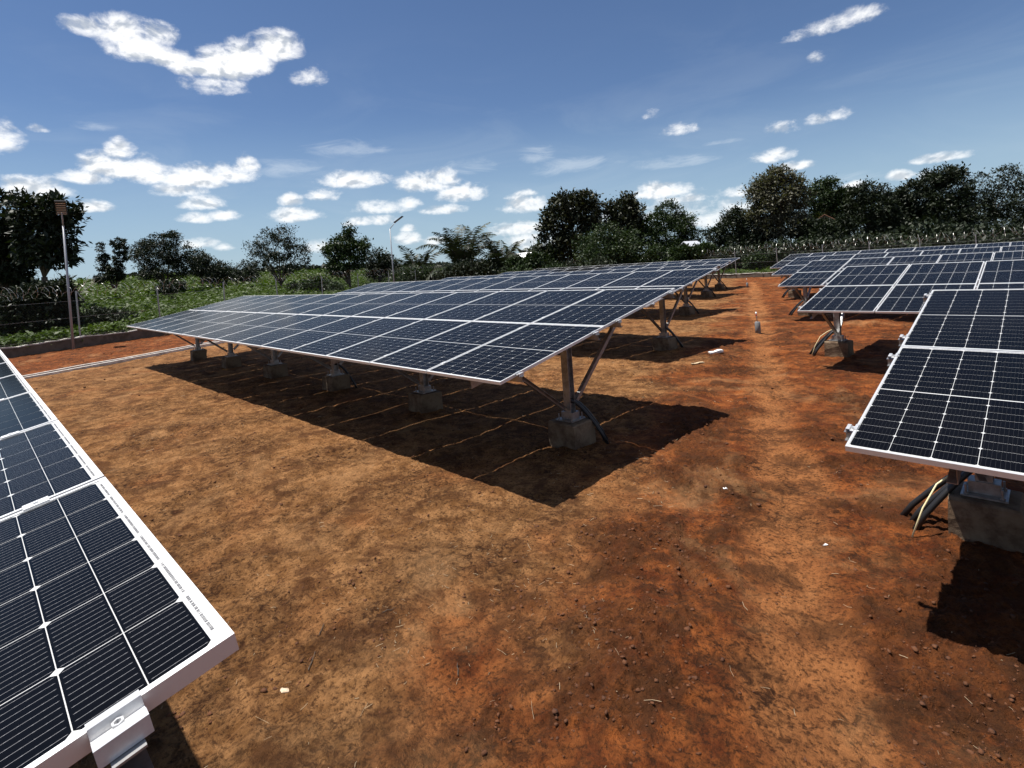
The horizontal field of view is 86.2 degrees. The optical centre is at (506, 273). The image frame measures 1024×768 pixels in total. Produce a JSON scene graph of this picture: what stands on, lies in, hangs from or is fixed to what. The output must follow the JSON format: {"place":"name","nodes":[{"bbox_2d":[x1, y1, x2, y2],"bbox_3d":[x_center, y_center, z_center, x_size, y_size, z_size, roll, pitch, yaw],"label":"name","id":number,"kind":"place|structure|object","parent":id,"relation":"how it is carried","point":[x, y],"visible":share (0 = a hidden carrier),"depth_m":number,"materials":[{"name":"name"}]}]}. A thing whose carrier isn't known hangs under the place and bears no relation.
{"place":"outdoors","nodes":[
{"label":"outdoors","id":0,"kind":"place"},
{"bbox_2d":[280,688,288,692],"bbox_3d":[-1.220,2.293,3.003,0.052,0.011,0.038,1,-1,22],"label":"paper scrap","id":1,"kind":"object","parent":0,"point":[284,690],"visible":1,"depth_m":3.00,"materials":[{"name":"white paper"}]},
{"bbox_2d":[0,0,1023,280],"label":"sky","id":2,"kind":"structure","parent":0,"point":[214,123],"materials":[{"name":"blue"}]},
{"bbox_2d":[8,276,1023,767],"bbox_3d":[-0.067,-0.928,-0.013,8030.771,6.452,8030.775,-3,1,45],"label":"ground","id":3,"kind":"structure","parent":0,"point":[822,678],"depth_m":4.12,"materials":[{"name":"red soil"}]},
{"bbox_2d":[0,186,39,290],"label":"tree","id":4,"kind":"object","parent":3,"relation":"on","point":[7,281],"visible":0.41,"depth_m":43.49,"materials":[{"name":"green plant"}]},
{"bbox_2d":[0,259,39,288],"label":"tree","id":5,"kind":"object","parent":3,"relation":"on","point":[32,275],"visible":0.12,"depth_m":44.95,"materials":[{"name":"green plant"}]},
{"bbox_2d":[0,277,40,290],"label":"tree","id":6,"kind":"object","parent":3,"relation":"on","point":[38,278],"visible":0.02,"depth_m":46.46,"materials":[{"name":"green plant"}]},
{"bbox_2d":[0,273,91,338],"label":"hedge","id":7,"kind":"object","parent":3,"relation":"on","point":[19,315],"visible":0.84,"depth_m":25.53,"materials":[{"name":"green plant"}]},
{"bbox_2d":[0,188,92,281],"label":"tree","id":8,"kind":"object","parent":3,"relation":"on","point":[44,243],"visible":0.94,"depth_m":41.19,"materials":[{"name":"green plant"}]},
{"bbox_2d":[54,200,74,349],"bbox_3d":[-18.782,0.238,23.375,0.380,6.552,1.227,-5,1,-37],"label":"street lamp","id":9,"kind":"object","parent":3,"relation":"on","point":[60,207],"visible":0.94,"depth_m":23.78,"materials":[{"name":"grey metal"}]},
{"bbox_2d":[53,272,96,293],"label":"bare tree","id":10,"kind":"object","parent":3,"relation":"on","point":[83,282],"visible":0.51,"depth_m":34.55,"materials":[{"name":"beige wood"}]},
{"bbox_2d":[0,330,163,357],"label":"boundary wall","id":11,"kind":"structure","parent":3,"relation":"on","point":[47,346],"depth_m":24.27,"materials":[{"name":"grey concrete"}]},
{"bbox_2d":[0,265,443,345],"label":"razor wire fence","id":12,"kind":"object","parent":11,"relation":"on","point":[157,300],"visible":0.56,"depth_m":27.47,"materials":[{"name":"metal"}]},
{"bbox_2d":[79,304,138,327],"bbox_3d":[-20.964,2.614,28.422,3.726,2.110,2.228,-4,1,10],"label":"bush","id":13,"kind":"object","parent":3,"relation":"on","point":[107,316],"visible":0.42,"depth_m":28.31,"materials":[{"name":"green plant"}]},
{"bbox_2d":[91,236,131,291],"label":"tree","id":14,"kind":"object","parent":3,"relation":"on","point":[110,273],"visible":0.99,"depth_m":63.72,"materials":[{"name":"green plant"}]},
{"bbox_2d":[0,350,238,767],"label":"solar array","id":15,"kind":"object","parent":3,"relation":"on","point":[115,628],"visible":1,"depth_m":1.02,"materials":[{"name":"glass"}]},
{"bbox_2d":[22,341,225,378],"bbox_3d":[-8.505,2.594,30.284,0.657,0.404,58.817,-4,1,21],"label":"drain channel","id":16,"kind":"object","parent":3,"relation":"on","point":[98,364],"visible":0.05,"depth_m":18.13,"materials":[{"name":"concrete"}]},
{"bbox_2d":[125,230,209,283],"bbox_3d":[-37.191,-0.755,59.998,7.146,8.153,7.602,-3,1,45],"label":"tree","id":17,"kind":"object","parent":3,"relation":"on","point":[171,259],"visible":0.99,"depth_m":59.28,"materials":[{"name":"green plant"}]},
{"bbox_2d":[152,279,188,303],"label":"bush","id":18,"kind":"object","parent":3,"relation":"on","point":[171,289],"visible":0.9,"depth_m":47.68,"materials":[{"name":"green plant"}]},
{"bbox_2d":[187,253,218,289],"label":"tree","id":19,"kind":"object","parent":3,"relation":"on","point":[207,261],"visible":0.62,"depth_m":65.65,"materials":[{"name":"green plant"}]},
{"bbox_2d":[198,258,236,287],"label":"tree","id":20,"kind":"object","parent":3,"relation":"on","point":[220,274],"visible":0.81,"depth_m":73.52,"materials":[{"name":"green plant"}]},
{"bbox_2d":[228,259,264,284],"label":"tree","id":21,"kind":"object","parent":3,"relation":"on","point":[249,275],"visible":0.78,"depth_m":79.53,"materials":[{"name":"green plant"}]},
{"bbox_2d":[241,221,313,286],"bbox_3d":[-26.124,-1.476,62.155,7.181,8.670,6.697,-3,1,45],"label":"tree","id":22,"kind":"object","parent":3,"relation":"on","point":[277,240],"visible":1,"depth_m":61.51,"materials":[{"name":"green plant"}]},
{"bbox_2d":[283,273,330,293],"bbox_3d":[-19.025,1.524,53.589,5.099,2.917,5.122,-3,1,45],"label":"bush","id":23,"kind":"object","parent":3,"relation":"on","point":[294,285],"visible":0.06,"depth_m":52.98,"materials":[{"name":"green plant"}]},
{"bbox_2d":[295,274,347,294],"bbox_3d":[-16.503,1.350,49.472,4.951,3.088,3.249,-4,1,24],"label":"bush","id":24,"kind":"object","parent":3,"relation":"on","point":[331,287],"visible":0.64,"depth_m":49.29,"materials":[{"name":"green plant"}]},
{"bbox_2d":[77,259,578,281],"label":"distant woods","id":25,"kind":"object","parent":3,"relation":"on","point":[312,266],"visible":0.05,"depth_m":183.66,"materials":[{"name":"green plant"}]},
{"bbox_2d":[317,221,374,287],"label":"tree","id":26,"kind":"object","parent":3,"relation":"on","point":[342,252],"visible":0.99,"depth_m":57.37,"materials":[{"name":"green plant"}]},
{"bbox_2d":[359,246,394,282],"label":"tree","id":27,"kind":"object","parent":3,"relation":"on","point":[382,262],"visible":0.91,"depth_m":63.31,"materials":[{"name":"green plant"}]},
{"bbox_2d":[0,262,779,347],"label":"crop field","id":28,"kind":"structure","parent":3,"relation":"on","point":[266,283],"depth_m":47.92,"materials":[{"name":"green plant"}]},
{"bbox_2d":[383,256,401,277],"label":"tree","id":29,"kind":"object","parent":3,"relation":"on","point":[395,265],"visible":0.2,"depth_m":77.73,"materials":[{"name":"green plant"}]},
{"bbox_2d":[389,216,402,281],"bbox_3d":[-8.812,-1.067,44.815,1.229,7.152,0.380,-4,1,7],"label":"street lamp","id":30,"kind":"object","parent":3,"relation":"on","point":[398,219],"visible":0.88,"depth_m":44.84,"materials":[{"name":"grey metal"}]},
{"bbox_2d":[127,288,674,449],"bbox_3d":[-4.519,1.632,12.003,16.260,2.182,3.430,-3,1,45],"label":"solar array","id":31,"kind":"object","parent":3,"relation":"on","point":[475,339],"visible":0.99,"depth_m":8.11,"materials":[{"name":"glass"}]},
{"bbox_2d":[386,261,436,281],"bbox_3d":[-8.574,0.731,50.124,4.883,3.567,4.065,-4,1,-12],"label":"bush","id":32,"kind":"object","parent":3,"relation":"on","point":[400,276],"visible":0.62,"depth_m":49.60,"materials":[{"name":"green plant"}]},
{"bbox_2d":[387,245,445,281],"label":"palm tree","id":33,"kind":"object","parent":3,"relation":"on","point":[416,259],"visible":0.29,"depth_m":55.45,"materials":[{"name":"green plant"}]},
{"bbox_2d":[416,222,500,280],"bbox_3d":[-3.965,-0.476,51.797,8.544,8.774,9.227,-3,1,45],"label":"palm tree","id":34,"kind":"object","parent":3,"relation":"on","point":[467,251],"visible":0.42,"depth_m":51.11,"materials":[{"name":"green plant"}]},
{"bbox_2d":[432,256,511,279],"bbox_3d":[-2.744,0.388,48.282,9.072,4.080,5.654,-4,1,13],"label":"bush","id":35,"kind":"object","parent":3,"relation":"on","point":[467,268],"visible":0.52,"depth_m":47.41,"materials":[{"name":"green plant"}]},
{"bbox_2d":[475,234,524,270],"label":"palm tree","id":36,"kind":"object","parent":3,"relation":"on","point":[495,254],"visible":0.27,"depth_m":50.29,"materials":[{"name":"green plant"}]},
{"bbox_2d":[19,294,1023,767],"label":"soil clods","id":37,"kind":"object","parent":3,"relation":"on","point":[687,628],"visible":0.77,"depth_m":3.29,"materials":[{"name":"brown soil"}]},
{"bbox_2d":[502,250,543,270],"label":"tree","id":38,"kind":"object","parent":3,"relation":"on","point":[533,259],"visible":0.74,"depth_m":47.52,"materials":[{"name":"green plant"}]},
{"bbox_2d":[335,268,716,350],"bbox_3d":[-1.606,1.327,18.098,16.260,2.233,3.430,-3,1,45],"label":"solar array","id":39,"kind":"object","parent":3,"relation":"on","point":[679,280],"visible":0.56,"depth_m":15.29,"materials":[{"name":"glass"}]},
{"bbox_2d":[516,243,544,269],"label":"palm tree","id":40,"kind":"object","parent":3,"relation":"on","point":[524,250],"visible":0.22,"depth_m":53.61,"materials":[{"name":"green plant"}]},
{"bbox_2d":[497,260,566,274],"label":"tree","id":41,"kind":"object","parent":3,"relation":"on","point":[516,268],"visible":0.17,"depth_m":46.08,"materials":[{"name":"green plant"}]},
{"bbox_2d":[523,234,567,268],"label":"tree","id":42,"kind":"object","parent":3,"relation":"on","point":[548,258],"visible":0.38,"depth_m":54.91,"materials":[{"name":"green plant"}]},
{"bbox_2d":[77,341,1014,767],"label":"straw","id":43,"kind":"object","parent":3,"relation":"on","point":[541,583],"visible":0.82,"depth_m":3.74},
{"bbox_2d":[533,187,608,264],"bbox_3d":[6.661,-3.775,55.896,7.977,10.204,6.025,-4,1,4],"label":"tree","id":44,"kind":"object","parent":3,"relation":"on","point":[584,212],"visible":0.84,"depth_m":54.94,"materials":[{"name":"green plant"}]},
{"bbox_2d":[441,264,720,315],"bbox_3d":[1.168,1.074,24.929,16.260,2.146,3.430,-3,1,45],"label":"solar array","id":45,"kind":"object","parent":3,"relation":"on","point":[686,308],"visible":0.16,"depth_m":22.35,"materials":[{"name":"glass"}]},
{"bbox_2d":[560,252,615,267],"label":"tree","id":46,"kind":"object","parent":3,"relation":"on","point":[597,261],"visible":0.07,"depth_m":45.55,"materials":[{"name":"green plant"}]},
{"bbox_2d":[569,217,647,265],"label":"tree","id":47,"kind":"object","parent":3,"relation":"on","point":[618,244],"visible":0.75,"depth_m":48.70,"materials":[{"name":"green plant"}]},
{"bbox_2d":[499,260,730,297],"bbox_3d":[4.504,0.744,32.084,16.260,2.120,3.430,-3,1,45],"label":"solar array","id":48,"kind":"object","parent":3,"relation":"on","point":[706,292],"visible":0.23,"depth_m":30.08,"materials":[{"name":"glass"}]},
{"bbox_2d":[601,190,657,256],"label":"tree","id":49,"kind":"object","parent":3,"relation":"on","point":[625,209],"visible":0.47,"depth_m":55.17,"materials":[{"name":"green plant"}]},
{"bbox_2d":[532,258,739,289],"bbox_3d":[7.009,0.487,36.892,16.260,2.154,3.430,-3,1,45],"label":"solar array","id":50,"kind":"object","parent":3,"relation":"on","point":[719,286],"visible":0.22,"depth_m":34.51,"materials":[{"name":"glass"}]},
{"bbox_2d":[618,240,670,263],"bbox_3d":[12.913,-0.955,48.113,6.258,3.856,5.233,-3,1,45],"label":"bush","id":51,"kind":"object","parent":3,"relation":"on","point":[654,253],"visible":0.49,"depth_m":47.52,"materials":[{"name":"green plant"}]},
{"bbox_2d":[638,197,705,249],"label":"tree","id":52,"kind":"object","parent":3,"relation":"on","point":[675,221],"visible":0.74,"depth_m":54.14,"materials":[{"name":"green plant"}]},
{"bbox_2d":[658,251,701,261],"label":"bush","id":53,"kind":"object","parent":3,"relation":"on","point":[673,259],"visible":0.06,"depth_m":44.91,"materials":[{"name":"green plant"}]},
{"bbox_2d":[681,241,700,245],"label":"house","id":54,"kind":"structure","parent":3,"relation":"on","point":[689,242],"depth_m":47.20,"materials":[{"name":"beige"}]},
{"bbox_2d":[667,240,716,260],"bbox_3d":[15.426,-0.941,45.433,4.152,3.542,2.813,-4,1,15],"label":"bush","id":55,"kind":"object","parent":3,"relation":"on","point":[687,250],"visible":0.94,"depth_m":44.89,"materials":[{"name":"green plant"}]},
{"bbox_2d":[708,349,723,353],"bbox_3d":[4.544,1.704,11.867,0.300,0.061,0.114,-10,4,-5],"label":"foam offcut","id":56,"kind":"object","parent":3,"relation":"on","point":[716,351],"visible":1,"depth_m":11.83,"materials":[{"name":"white plastic"}]},
{"bbox_2d":[708,246,744,269],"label":"tree","id":57,"kind":"object","parent":3,"relation":"on","point":[721,255],"visible":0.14,"depth_m":48.34,"materials":[{"name":"green plant"}]},
{"bbox_2d":[696,201,778,249],"bbox_3d":[22.432,-3.348,51.981,6.793,7.140,6.790,-3,1,45],"label":"tree","id":58,"kind":"object","parent":3,"relation":"on","point":[736,223],"visible":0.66,"depth_m":51.19,"materials":[{"name":"green plant"}]},
{"bbox_2d":[700,272,791,278],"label":"boundary wall","id":59,"kind":"structure","parent":3,"relation":"on","point":[754,274],"depth_m":42.13,"materials":[{"name":"grey concrete"}]},
{"bbox_2d":[555,226,1023,273],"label":"razor wire fence","id":60,"kind":"object","parent":59,"relation":"on","point":[842,250],"visible":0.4,"depth_m":37.54,"materials":[{"name":"metal"}]},
{"bbox_2d":[755,312,760,333],"bbox_3d":[6.621,1.359,14.412,0.135,0.675,0.135,-3,1,45],"label":"marker post","id":61,"kind":"object","parent":3,"relation":"on","point":[757,327],"visible":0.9,"depth_m":14.37,"materials":[{"name":"grey"}]},
{"bbox_2d":[494,213,1023,271],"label":"undergrowth","id":62,"kind":"object","parent":3,"relation":"on","point":[939,229],"visible":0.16,"depth_m":40.84,"materials":[{"name":"green plant"}]},
{"bbox_2d":[739,246,787,269],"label":"tree","id":63,"kind":"object","parent":3,"relation":"on","point":[759,262],"visible":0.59,"depth_m":44.66,"materials":[{"name":"green plant"}]},
{"bbox_2d":[738,162,817,242],"bbox_3d":[24.810,-5.082,49.912,6.274,10.305,6.217,-3,1,45],"label":"tree","id":64,"kind":"object","parent":3,"relation":"on","point":[784,206],"visible":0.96,"depth_m":49.14,"materials":[{"name":"green plant"}]},
{"bbox_2d":[770,232,819,253],"bbox_3d":[25.078,-1.535,46.283,6.800,3.700,4.044,-4,1,-15],"label":"bush","id":65,"kind":"object","parent":3,"relation":"on","point":[797,245],"depth_m":45.59,"materials":[{"name":"green plant"}]},
{"bbox_2d":[793,212,861,242],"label":"tree","id":66,"kind":"object","parent":3,"relation":"on","point":[834,228],"visible":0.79,"depth_m":47.22,"materials":[{"name":"green plant"}]},
{"bbox_2d":[802,173,857,218],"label":"tree","id":67,"kind":"object","parent":3,"relation":"on","point":[827,200],"visible":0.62,"depth_m":53.19,"materials":[{"name":"green plant"}]},
{"bbox_2d":[838,175,914,241],"bbox_3d":[34.727,-5.030,52.012,7.134,8.685,5.570,-4,1,-7],"label":"tree","id":68,"kind":"object","parent":3,"relation":"on","point":[873,210],"visible":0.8,"depth_m":50.97,"materials":[{"name":"green plant"}]},
{"bbox_2d":[770,241,1023,283],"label":"solar array","id":69,"kind":"object","parent":3,"relation":"on","point":[784,262],"visible":0.32,"depth_m":27.40,"materials":[{"name":"glass"}]},
{"bbox_2d":[772,245,1023,297],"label":"solar array","id":70,"kind":"object","parent":3,"relation":"on","point":[795,265],"visible":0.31,"depth_m":22.39,"materials":[{"name":"glass"}]},
{"bbox_2d":[778,251,1023,317],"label":"solar array","id":71,"kind":"object","parent":3,"relation":"on","point":[816,273],"visible":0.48,"depth_m":16.28,"materials":[{"name":"glass"}]},
{"bbox_2d":[883,186,920,241],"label":"tree","id":72,"kind":"object","parent":3,"relation":"on","point":[904,211],"visible":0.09,"depth_m":52.88,"materials":[{"name":"green plant"}]},
{"bbox_2d":[798,259,1023,356],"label":"solar array","id":73,"kind":"object","parent":3,"relation":"on","point":[900,288],"visible":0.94,"depth_m":9.94,"materials":[{"name":"glass"}]},
{"bbox_2d":[844,289,1023,552],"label":"solar array","id":74,"kind":"object","parent":3,"relation":"on","point":[949,393],"visible":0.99,"depth_m":3.71,"materials":[{"name":"glass"}]},
{"bbox_2d":[893,161,989,235],"bbox_3d":[41.014,-5.832,52.103,7.643,9.381,6.868,-3,1,45],"label":"tree","id":75,"kind":"object","parent":3,"relation":"on","point":[933,192],"visible":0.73,"depth_m":50.87,"materials":[{"name":"green plant"}]},
{"bbox_2d":[968,162,1023,232],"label":"tree","id":76,"kind":"object","parent":3,"relation":"on","point":[990,197],"visible":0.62,"depth_m":53.34,"materials":[{"name":"green plant"}]},
{"bbox_2d":[1008,173,1023,224],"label":"tree","id":77,"kind":"object","parent":3,"relation":"on","point":[1019,186],"visible":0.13,"depth_m":55.17,"materials":[{"name":"green plant"}]}
]}

